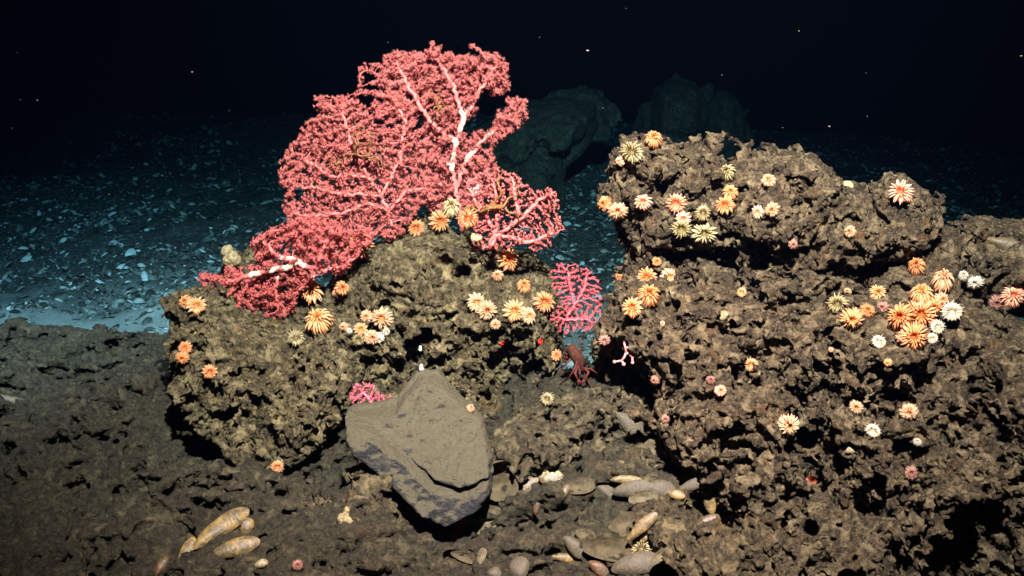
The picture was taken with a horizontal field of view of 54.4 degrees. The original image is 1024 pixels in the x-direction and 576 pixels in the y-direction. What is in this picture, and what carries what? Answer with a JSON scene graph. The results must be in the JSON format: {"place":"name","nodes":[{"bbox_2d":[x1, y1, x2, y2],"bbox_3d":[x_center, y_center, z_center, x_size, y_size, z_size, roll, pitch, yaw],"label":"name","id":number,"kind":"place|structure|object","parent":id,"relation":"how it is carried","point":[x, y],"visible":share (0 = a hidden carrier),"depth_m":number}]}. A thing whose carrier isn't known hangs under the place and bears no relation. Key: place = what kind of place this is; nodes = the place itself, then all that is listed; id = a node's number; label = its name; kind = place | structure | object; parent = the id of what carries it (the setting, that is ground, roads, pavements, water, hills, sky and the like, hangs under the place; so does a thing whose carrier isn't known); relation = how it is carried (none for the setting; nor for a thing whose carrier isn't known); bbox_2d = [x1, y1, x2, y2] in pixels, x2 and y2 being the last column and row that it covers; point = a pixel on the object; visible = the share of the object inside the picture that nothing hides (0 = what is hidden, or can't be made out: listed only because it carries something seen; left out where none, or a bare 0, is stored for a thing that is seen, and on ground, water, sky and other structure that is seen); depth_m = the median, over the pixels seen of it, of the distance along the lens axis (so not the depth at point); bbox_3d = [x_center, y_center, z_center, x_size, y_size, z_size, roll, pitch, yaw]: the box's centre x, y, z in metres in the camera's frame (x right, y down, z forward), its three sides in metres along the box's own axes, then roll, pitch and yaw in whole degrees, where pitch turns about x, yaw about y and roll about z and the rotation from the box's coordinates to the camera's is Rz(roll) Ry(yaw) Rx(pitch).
{"place":"outdoors","nodes":[
{"label":"outdoors","id":0,"kind":"place"},
{"bbox_2d":[0,316,905,575],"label":"seabed","id":1,"kind":"structure","parent":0,"point":[112,463],"depth_m":2.08},
{"bbox_2d":[154,556,168,575],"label":"mussel shell","id":2,"kind":"object","parent":1,"relation":"on","point":[161,564],"visible":1,"depth_m":1.77},
{"bbox_2d":[178,537,196,557],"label":"mussel shell","id":3,"kind":"object","parent":1,"relation":"on","point":[187,545],"visible":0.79,"depth_m":1.89},
{"bbox_2d":[192,507,248,548],"bbox_3d":[-0.551,0.451,1.883,0.125,0.010,0.038,-34,73,-33],"label":"mussel shell","id":4,"kind":"object","parent":1,"relation":"on","point":[229,521],"visible":1,"depth_m":1.88},
{"bbox_2d":[214,536,259,557],"bbox_3d":[-0.515,0.481,1.845,0.095,0.034,0.008,-15,-21,-13],"label":"mussel shell","id":5,"kind":"object","parent":1,"relation":"on","point":[234,547],"visible":1,"depth_m":1.84},
{"bbox_2d":[239,518,253,534],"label":"mussel shell","id":6,"kind":"object","parent":1,"relation":"on","point":[247,525],"visible":1,"depth_m":1.90},
{"bbox_2d":[159,282,366,475],"bbox_3d":[-0.622,0.219,2.485,0.535,0.442,0.531,0,15,0],"label":"pitted boulder","id":7,"kind":"object","parent":1,"relation":"on","point":[267,396],"visible":0.93,"depth_m":2.35},
{"bbox_2d":[185,297,206,313],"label":"sea anemone","id":8,"kind":"object","parent":7,"relation":"on","point":[196,305],"visible":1,"depth_m":2.40},
{"bbox_2d":[201,364,217,378],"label":"sea anemone","id":9,"kind":"object","parent":7,"relation":"on","point":[209,371],"visible":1,"depth_m":2.28},
{"bbox_2d":[287,330,304,346],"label":"sea anemone","id":10,"kind":"object","parent":7,"relation":"on","point":[295,337],"visible":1,"depth_m":2.38},
{"bbox_2d":[303,308,333,335],"bbox_3d":[-0.472,0.076,2.420,0.073,0.054,0.080,13,57,8],"label":"sea anemone","id":11,"kind":"object","parent":7,"relation":"on","point":[319,320],"visible":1,"depth_m":2.41},
{"bbox_2d":[290,470,402,523],"bbox_3d":[-0.311,0.464,1.965,0.216,0.185,0.178,11,19,36],"label":"crust lump","id":12,"kind":"object","parent":1,"relation":"on","point":[366,487],"visible":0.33,"depth_m":1.97},
{"bbox_2d":[337,506,352,523],"bbox_3d":[-0.316,0.436,1.890,0.032,0.040,0.025,0,15,0],"label":"sponge","id":13,"kind":"object","parent":12,"relation":"on","point":[343,516],"visible":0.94,"depth_m":1.88},
{"bbox_2d":[349,381,390,403],"bbox_3d":[-0.311,0.237,2.238,0.115,0.063,0.056,0,15,0],"label":"pink coral bush","id":14,"kind":"object","parent":1,"relation":"on","point":[363,393],"visible":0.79,"depth_m":2.23},
{"bbox_2d":[211,211,575,422],"bbox_3d":[-0.318,0.101,2.688,0.980,0.580,0.680,0,15,0],"label":"carbonate outcrop","id":15,"kind":"object","parent":1,"relation":"on","point":[421,287],"visible":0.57,"depth_m":2.50},
{"bbox_2d":[220,245,241,270],"bbox_3d":[-0.723,-0.077,2.559,0.054,0.067,0.043,0,15,0],"label":"sponge","id":16,"kind":"object","parent":15,"relation":"on","point":[231,256],"visible":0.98,"depth_m":2.55},
{"bbox_2d":[196,213,374,319],"bbox_3d":[-0.575,-0.042,2.518,0.467,0.304,0.153,0,15,0],"label":"pink coral bush","id":17,"kind":"object","parent":15,"relation":"on","point":[301,263],"visible":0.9,"depth_m":2.49},
{"bbox_2d":[298,278,323,305],"bbox_3d":[-0.521,0.008,2.574,0.062,0.066,0.062,-11,19,-36],"label":"sea anemone","id":18,"kind":"object","parent":15,"relation":"on","point":[313,292],"visible":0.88,"depth_m":2.56},
{"bbox_2d":[334,280,349,295],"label":"sea anemone","id":19,"kind":"object","parent":15,"relation":"on","point":[340,288],"visible":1,"depth_m":2.48},
{"bbox_2d":[278,86,435,250],"bbox_3d":[-0.413,-0.312,2.634,0.425,0.433,0.122,0,15,0],"label":"pink coral fan","id":20,"kind":"object","parent":15,"relation":"on","point":[340,112],"visible":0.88,"depth_m":2.62},
{"bbox_2d":[336,120,380,161],"bbox_3d":[-0.394,-0.376,2.548,0.121,0.108,0.022,0,15,0],"label":"brittle star","id":21,"kind":"object","parent":20,"relation":"attached to","point":[356,144],"visible":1,"depth_m":2.55},
{"bbox_2d":[343,133,392,166],"bbox_3d":[-0.370,-0.354,2.554,0.128,0.087,0.021,0,15,0],"label":"brittle star","id":22,"kind":"object","parent":20,"relation":"attached to","point":[368,157],"visible":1,"depth_m":2.55},
{"bbox_2d":[363,330,378,344],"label":"sea anemone","id":23,"kind":"object","parent":15,"relation":"on","point":[370,337],"visible":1,"depth_m":2.40},
{"bbox_2d":[371,306,393,329],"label":"sea anemone","id":24,"kind":"object","parent":15,"relation":"on","point":[382,318],"visible":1,"depth_m":2.46},
{"bbox_2d":[407,219,424,235],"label":"sea anemone","id":25,"kind":"object","parent":15,"relation":"on","point":[415,227],"visible":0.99,"depth_m":2.67},
{"bbox_2d":[428,210,450,231],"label":"sea anemone","id":26,"kind":"object","parent":15,"relation":"on","point":[438,219],"visible":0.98,"depth_m":2.69},
{"bbox_2d":[441,198,461,217],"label":"sea anemone","id":27,"kind":"object","parent":15,"relation":"on","point":[451,206],"visible":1,"depth_m":2.31},
{"bbox_2d":[377,49,528,233],"bbox_3d":[-0.162,-0.405,2.749,0.419,0.500,0.208,0,15,0],"label":"pink coral tree","id":28,"kind":"object","parent":15,"relation":"on","point":[456,188],"visible":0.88,"depth_m":2.71},
{"bbox_2d":[357,62,386,88],"bbox_3d":[-0.378,-0.572,2.681,0.086,0.076,0.058,0,15,0],"label":"pink coral sprig","id":29,"kind":"object","parent":28,"relation":"attached to","point":[373,82],"visible":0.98,"depth_m":2.68},
{"bbox_2d":[424,41,442,61],"bbox_3d":[-0.209,-0.635,2.670,0.049,0.058,0.052,5,16,17],"label":"pink coral sprig","id":30,"kind":"object","parent":28,"relation":"attached to","point":[433,54],"visible":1,"depth_m":2.66},
{"bbox_2d":[458,209,478,229],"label":"sea anemone","id":31,"kind":"object","parent":15,"relation":"on","point":[467,218],"visible":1,"depth_m":2.31},
{"bbox_2d":[467,292,484,312],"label":"sea anemone","id":32,"kind":"object","parent":15,"relation":"on","point":[475,300],"visible":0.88,"depth_m":2.46},
{"bbox_2d":[475,300,497,320],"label":"sea anemone","id":33,"kind":"object","parent":15,"relation":"on","point":[486,310],"visible":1,"depth_m":2.44},
{"bbox_2d":[496,248,519,271],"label":"sea anemone","id":34,"kind":"object","parent":15,"relation":"on","point":[507,259],"visible":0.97,"depth_m":2.58},
{"bbox_2d":[463,168,564,251],"bbox_3d":[0.006,-0.197,2.507,0.260,0.215,0.106,0,15,0],"label":"pink coral fan","id":35,"kind":"object","parent":15,"relation":"on","point":[493,231],"visible":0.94,"depth_m":2.50},
{"bbox_2d":[460,169,518,220],"bbox_3d":[-0.058,-0.227,2.459,0.153,0.135,0.024,0,15,0],"label":"brittle star","id":36,"kind":"object","parent":35,"relation":"attached to","point":[493,206],"visible":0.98,"depth_m":2.46},
{"bbox_2d":[502,299,525,322],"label":"sea anemone","id":37,"kind":"object","parent":15,"relation":"on","point":[513,309],"visible":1,"depth_m":2.44},
{"bbox_2d":[516,279,531,293],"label":"sea anemone","id":38,"kind":"object","parent":15,"relation":"on","point":[524,286],"visible":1,"depth_m":2.49},
{"bbox_2d":[521,307,536,324],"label":"sea anemone","id":39,"kind":"object","parent":15,"relation":"on","point":[528,314],"visible":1,"depth_m":2.43},
{"bbox_2d":[533,291,555,312],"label":"sea anemone","id":40,"kind":"object","parent":15,"relation":"on","point":[544,301],"visible":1,"depth_m":2.46},
{"bbox_2d":[549,262,601,334],"bbox_3d":[0.160,0.028,2.471,0.140,0.184,0.057,0,15,0],"label":"pink coral fan","id":41,"kind":"object","parent":15,"relation":"on","point":[583,317],"visible":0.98,"depth_m":2.47},
{"bbox_2d":[345,367,493,526],"bbox_3d":[-0.196,0.331,2.111,0.317,0.263,0.284,0,15,0],"label":"flat slab","id":42,"kind":"object","parent":1,"relation":"on","point":[422,437],"depth_m":2.05},
{"bbox_2d":[451,551,473,563],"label":"mussel shell","id":43,"kind":"object","parent":1,"relation":"on","point":[466,557],"visible":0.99,"depth_m":1.85},
{"bbox_2d":[487,460,517,501],"bbox_3d":[-0.033,0.401,2.098,0.090,0.094,0.037,-4,16,-16],"label":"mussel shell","id":44,"kind":"object","parent":1,"relation":"on","point":[501,477],"visible":0.57,"depth_m":2.11},
{"bbox_2d":[510,556,528,575],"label":"mussel shell","id":45,"kind":"object","parent":1,"relation":"on","point":[519,565],"visible":1,"depth_m":1.80},
{"bbox_2d":[520,475,538,491],"bbox_3d":[0.034,0.427,2.144,0.069,0.033,0.017,-36,-14,-8],"label":"fragment","id":46,"kind":"object","parent":1,"relation":"on","point":[527,483],"visible":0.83,"depth_m":2.14},
{"bbox_2d":[539,469,563,482],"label":"mussel shell","id":47,"kind":"object","parent":1,"relation":"on","point":[551,475],"visible":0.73,"depth_m":2.11},
{"bbox_2d":[563,536,584,558],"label":"mussel shell","id":48,"kind":"object","parent":1,"relation":"on","point":[573,547],"visible":0.98,"depth_m":1.86},
{"bbox_2d":[562,477,594,493],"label":"mussel shell","id":49,"kind":"object","parent":1,"relation":"on","point":[584,485],"visible":0.95,"depth_m":2.02},
{"bbox_2d":[560,337,606,387],"bbox_3d":[0.167,0.180,2.382,0.119,0.116,0.081,6,16,20],"label":"squat lobster","id":50,"kind":"object","parent":1,"relation":"on","point":[573,353],"visible":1,"depth_m":2.38},
{"bbox_2d":[491,384,676,487],"bbox_3d":[0.181,0.350,2.206,0.519,0.210,0.358,0,15,0],"label":"rubble mound","id":51,"kind":"object","parent":1,"relation":"on","point":[525,444],"visible":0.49,"depth_m":2.18},
{"bbox_2d":[616,412,643,437],"bbox_3d":[0.261,0.300,2.202,0.076,0.039,0.009,41,-5,6],"label":"mussel shell","id":52,"kind":"object","parent":51,"relation":"on","point":[636,430],"visible":0.92,"depth_m":2.20},
{"bbox_2d":[641,438,665,467],"bbox_3d":[0.301,0.353,2.121,0.055,0.068,0.016,30,-8,13],"label":"mussel shell","id":53,"kind":"object","parent":51,"relation":"on","point":[652,445],"visible":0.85,"depth_m":2.12},
{"bbox_2d":[588,560,608,575],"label":"mussel shell","id":54,"kind":"object","parent":1,"relation":"on","point":[598,568],"visible":1,"depth_m":1.81},
{"bbox_2d":[582,537,631,561],"bbox_3d":[0.176,0.483,1.842,0.093,0.045,0.016,5,-22,6],"label":"mussel shell","id":55,"kind":"object","parent":1,"relation":"on","point":[603,548],"visible":1,"depth_m":1.84},
{"bbox_2d":[596,484,617,499],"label":"mussel shell","id":56,"kind":"object","parent":1,"relation":"on","point":[607,489],"visible":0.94,"depth_m":2.07},
{"bbox_2d":[608,511,634,536],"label":"mussel shell","id":57,"kind":"object","parent":1,"relation":"on","point":[621,523],"visible":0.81,"depth_m":1.92},
{"bbox_2d":[612,480,650,497],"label":"mussel shell","id":58,"kind":"object","parent":1,"relation":"on","point":[628,489],"visible":0.92,"depth_m":2.04},
{"bbox_2d":[610,475,641,483],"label":"mussel shell","id":59,"kind":"object","parent":58,"relation":"on","point":[621,479],"visible":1,"depth_m":2.05},
{"bbox_2d":[611,551,660,574],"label":"mussel shell","id":60,"kind":"object","parent":1,"relation":"on","point":[638,562],"visible":0.96,"depth_m":1.80},
{"bbox_2d":[631,540,651,552],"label":"sea anemone","id":61,"kind":"object","parent":1,"relation":"on","point":[640,546],"visible":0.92,"depth_m":1.83},
{"bbox_2d":[628,490,658,503],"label":"mussel shell","id":62,"kind":"object","parent":1,"relation":"on","point":[641,496],"visible":0.88,"depth_m":2.01},
{"bbox_2d":[649,480,675,495],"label":"mussel shell","id":63,"kind":"object","parent":1,"relation":"on","point":[660,487],"visible":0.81,"depth_m":2.04},
{"bbox_2d":[631,489,703,565],"bbox_3d":[0.297,0.446,1.835,0.153,0.137,0.126,13,20,41],"label":"crust lump","id":64,"kind":"object","parent":1,"relation":"on","point":[676,516],"visible":0.64,"depth_m":1.81},
{"bbox_2d":[626,512,657,541],"bbox_3d":[0.236,0.435,1.817,0.023,0.077,0.013,48,0,15],"label":"mussel shell","id":65,"kind":"object","parent":64,"relation":"on","point":[645,523],"visible":1,"depth_m":1.81},
{"bbox_2d":[678,477,703,491],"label":"mussel shell","id":66,"kind":"object","parent":1,"relation":"on","point":[692,484],"visible":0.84,"depth_m":2.00},
{"bbox_2d":[661,516,748,575],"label":"crust lump","id":67,"kind":"object","parent":1,"relation":"on","point":[714,546],"visible":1,"depth_m":1.75},
{"bbox_2d":[701,484,715,513],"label":"mussel shell","id":68,"kind":"object","parent":1,"relation":"on","point":[709,502],"visible":0.59,"depth_m":2.02},
{"bbox_2d":[589,233,1023,575],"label":"massive crag","id":69,"kind":"structure","parent":1,"relation":"on","point":[955,507],"depth_m":2.07},
{"bbox_2d":[622,297,641,318],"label":"sea anemone","id":70,"kind":"object","parent":69,"relation":"on","point":[633,307],"visible":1,"depth_m":2.10},
{"bbox_2d":[636,266,657,280],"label":"sea anemone","id":71,"kind":"object","parent":69,"relation":"attached to","point":[646,274],"visible":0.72,"depth_m":2.38},
{"bbox_2d":[637,284,660,307],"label":"sea anemone","id":72,"kind":"object","parent":69,"relation":"on","point":[648,295],"visible":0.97,"depth_m":2.13},
{"bbox_2d":[596,130,946,283],"bbox_3d":[0.672,-0.126,2.522,0.941,0.557,0.694,0,15,0],"label":"overhanging ledge","id":73,"kind":"object","parent":69,"relation":"on","point":[822,208],"visible":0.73,"depth_m":2.31},
{"bbox_2d":[597,196,611,212],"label":"sea anemone","id":74,"kind":"object","parent":73,"relation":"attached to","point":[604,203],"visible":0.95,"depth_m":2.35},
{"bbox_2d":[606,202,628,220],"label":"sea anemone","id":75,"kind":"object","parent":73,"relation":"on","point":[617,211],"visible":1,"depth_m":2.31},
{"bbox_2d":[620,141,643,162],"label":"sea anemone","id":76,"kind":"object","parent":73,"relation":"attached to","point":[631,152],"visible":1,"depth_m":2.30},
{"bbox_2d":[634,194,652,209],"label":"sea anemone","id":77,"kind":"object","parent":73,"relation":"attached to","point":[643,201],"visible":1,"depth_m":2.31},
{"bbox_2d":[644,130,662,149],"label":"sea anemone","id":78,"kind":"object","parent":73,"relation":"on","point":[653,139],"visible":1,"depth_m":2.32},
{"bbox_2d":[666,193,687,213],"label":"sea anemone","id":79,"kind":"object","parent":73,"relation":"attached to","point":[675,203],"visible":1,"depth_m":2.31},
{"bbox_2d":[670,219,690,239],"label":"sea anemone","id":80,"kind":"object","parent":73,"relation":"attached to","point":[680,228],"visible":1,"depth_m":2.27},
{"bbox_2d":[695,205,711,220],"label":"sea anemone","id":81,"kind":"object","parent":73,"relation":"attached to","point":[703,212],"visible":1,"depth_m":2.25},
{"bbox_2d":[691,221,717,243],"bbox_3d":[0.438,-0.125,2.272,0.046,0.051,0.049,-12,19,-37],"label":"sea anemone","id":82,"kind":"object","parent":73,"relation":"attached to","point":[705,232],"visible":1,"depth_m":2.27},
{"bbox_2d":[714,196,735,214],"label":"sea anemone","id":83,"kind":"object","parent":73,"relation":"attached to","point":[726,205],"visible":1,"depth_m":2.26},
{"bbox_2d":[720,164,736,182],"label":"sea anemone","id":84,"kind":"object","parent":73,"relation":"on","point":[729,172],"visible":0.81,"depth_m":2.31},
{"bbox_2d":[721,185,738,200],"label":"sea anemone","id":85,"kind":"object","parent":73,"relation":"on","point":[730,191],"visible":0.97,"depth_m":2.28},
{"bbox_2d":[765,202,780,217],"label":"sea anemone","id":86,"kind":"object","parent":73,"relation":"attached to","point":[772,209],"visible":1,"depth_m":2.19},
{"bbox_2d":[887,179,915,204],"bbox_3d":[0.882,-0.218,2.261,0.048,0.056,0.056,-8,17,-29],"label":"sea anemone","id":87,"kind":"object","parent":73,"relation":"attached to","point":[901,191],"visible":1,"depth_m":2.25},
{"bbox_2d":[777,413,798,435],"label":"sea anemone","id":88,"kind":"object","parent":69,"relation":"on","point":[788,424],"visible":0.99,"depth_m":1.98},
{"bbox_2d":[826,292,849,313],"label":"sea anemone","id":89,"kind":"object","parent":69,"relation":"on","point":[835,303],"visible":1,"depth_m":2.12},
{"bbox_2d":[838,307,863,329],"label":"sea anemone","id":90,"kind":"object","parent":69,"relation":"on","point":[852,318],"visible":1,"depth_m":2.05},
{"bbox_2d":[860,303,874,317],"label":"sea anemone","id":91,"kind":"object","parent":69,"relation":"on","point":[868,310],"visible":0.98,"depth_m":2.08},
{"bbox_2d":[864,422,881,436],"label":"sea anemone","id":92,"kind":"object","parent":69,"relation":"on","point":[872,430],"visible":1,"depth_m":1.96},
{"bbox_2d":[869,284,886,298],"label":"sea anemone","id":93,"kind":"object","parent":69,"relation":"on","point":[876,292],"visible":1,"depth_m":2.17},
{"bbox_2d":[886,302,916,331],"bbox_3d":[0.811,0.059,2.082,0.058,0.068,0.059,49,15,22],"label":"sea anemone","id":94,"kind":"object","parent":69,"relation":"on","point":[899,315],"visible":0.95,"depth_m":2.08},
{"bbox_2d":[899,403,918,420],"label":"sea anemone","id":95,"kind":"object","parent":69,"relation":"on","point":[908,411],"visible":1,"depth_m":2.07},
{"bbox_2d":[904,465,918,481],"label":"sea anemone","id":96,"kind":"object","parent":69,"relation":"on","point":[911,473],"visible":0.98,"depth_m":2.05},
{"bbox_2d":[897,320,928,351],"bbox_3d":[0.824,0.099,2.044,0.063,0.066,0.042,22,5,14],"label":"sea anemone","id":97,"kind":"object","parent":69,"relation":"on","point":[915,335],"visible":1,"depth_m":2.04},
{"bbox_2d":[907,257,926,275],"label":"sea anemone","id":98,"kind":"object","parent":69,"relation":"on","point":[917,266],"visible":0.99,"depth_m":2.25},
{"bbox_2d":[908,284,933,302],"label":"sea anemone","id":99,"kind":"object","parent":69,"relation":"on","point":[918,293],"visible":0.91,"depth_m":2.14},
{"bbox_2d":[908,297,937,329],"bbox_3d":[0.862,0.053,2.098,0.070,0.065,0.045,45,16,13],"label":"sea anemone","id":100,"kind":"object","parent":69,"relation":"on","point":[925,315],"visible":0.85,"depth_m":2.09},
{"bbox_2d":[930,318,946,333],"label":"sea anemone","id":101,"kind":"object","parent":69,"relation":"on","point":[937,326],"visible":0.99,"depth_m":2.08},
{"bbox_2d":[929,268,955,293],"bbox_3d":[0.936,-0.020,2.161,0.051,0.048,0.055,24,62,29],"label":"sea anemone","id":102,"kind":"object","parent":69,"relation":"on","point":[941,280],"visible":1,"depth_m":2.15},
{"bbox_2d":[940,299,963,321],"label":"sea anemone","id":103,"kind":"object","parent":69,"relation":"on","point":[951,311],"visible":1,"depth_m":2.09},
{"bbox_2d":[929,214,1023,317],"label":"rubbly rock","id":104,"kind":"object","parent":69,"relation":"on","point":[997,269],"visible":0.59,"depth_m":2.33},
{"bbox_2d":[966,276,984,289],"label":"sea anemone","id":105,"kind":"object","parent":104,"relation":"attached to","point":[975,282],"visible":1,"depth_m":2.29},
{"bbox_2d":[987,237,1023,252],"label":"mussel shell","id":106,"kind":"object","parent":104,"relation":"attached to","point":[1002,243],"visible":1,"depth_m":2.32},
{"bbox_2d":[988,294,1003,310],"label":"sea anemone","id":107,"kind":"object","parent":69,"relation":"on","point":[994,301],"visible":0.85,"depth_m":2.34},
{"bbox_2d":[998,285,1023,308],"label":"sea anemone","id":108,"kind":"object","parent":69,"relation":"on","point":[1013,296],"visible":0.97,"depth_m":2.31},
{"bbox_2d":[458,505,500,533],"bbox_3d":[-0.063,0.493,2.110,0.106,0.061,0.020,-10,-10,-1],"label":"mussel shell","id":109,"kind":"object","parent":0,"point":[480,525],"visible":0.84,"depth_m":2.11},
{"bbox_2d":[0,114,1023,368],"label":"deep seabed","id":110,"kind":"structure","parent":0,"point":[264,142],"depth_m":6.84},
{"bbox_2d":[0,111,1023,368],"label":"shell litter","id":111,"kind":"object","parent":110,"relation":"on","point":[140,261],"visible":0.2,"depth_m":6.42},
{"bbox_2d":[462,85,622,219],"bbox_3d":[0.105,-0.808,6.591,0.941,1.041,0.994,11,19,36],"label":"distant boulder","id":112,"kind":"object","parent":110,"relation":"on","point":[545,146],"visible":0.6,"depth_m":6.27},
{"bbox_2d":[630,71,714,143],"bbox_3d":[1.137,-1.137,7.143,0.566,0.810,0.840,9,17,30],"label":"distant boulder","id":113,"kind":"object","parent":110,"relation":"on","point":[672,109],"visible":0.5,"depth_m":6.87},
{"bbox_2d":[702,90,753,158],"bbox_3d":[1.485,-1.021,7.098,0.492,0.763,0.581,10,18,32],"label":"distant boulder","id":114,"kind":"object","parent":110,"relation":"on","point":[724,111],"visible":0.42,"depth_m":6.92},
{"bbox_2d":[0,0,1023,144],"label":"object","id":115,"kind":"structure","parent":0,"point":[937,71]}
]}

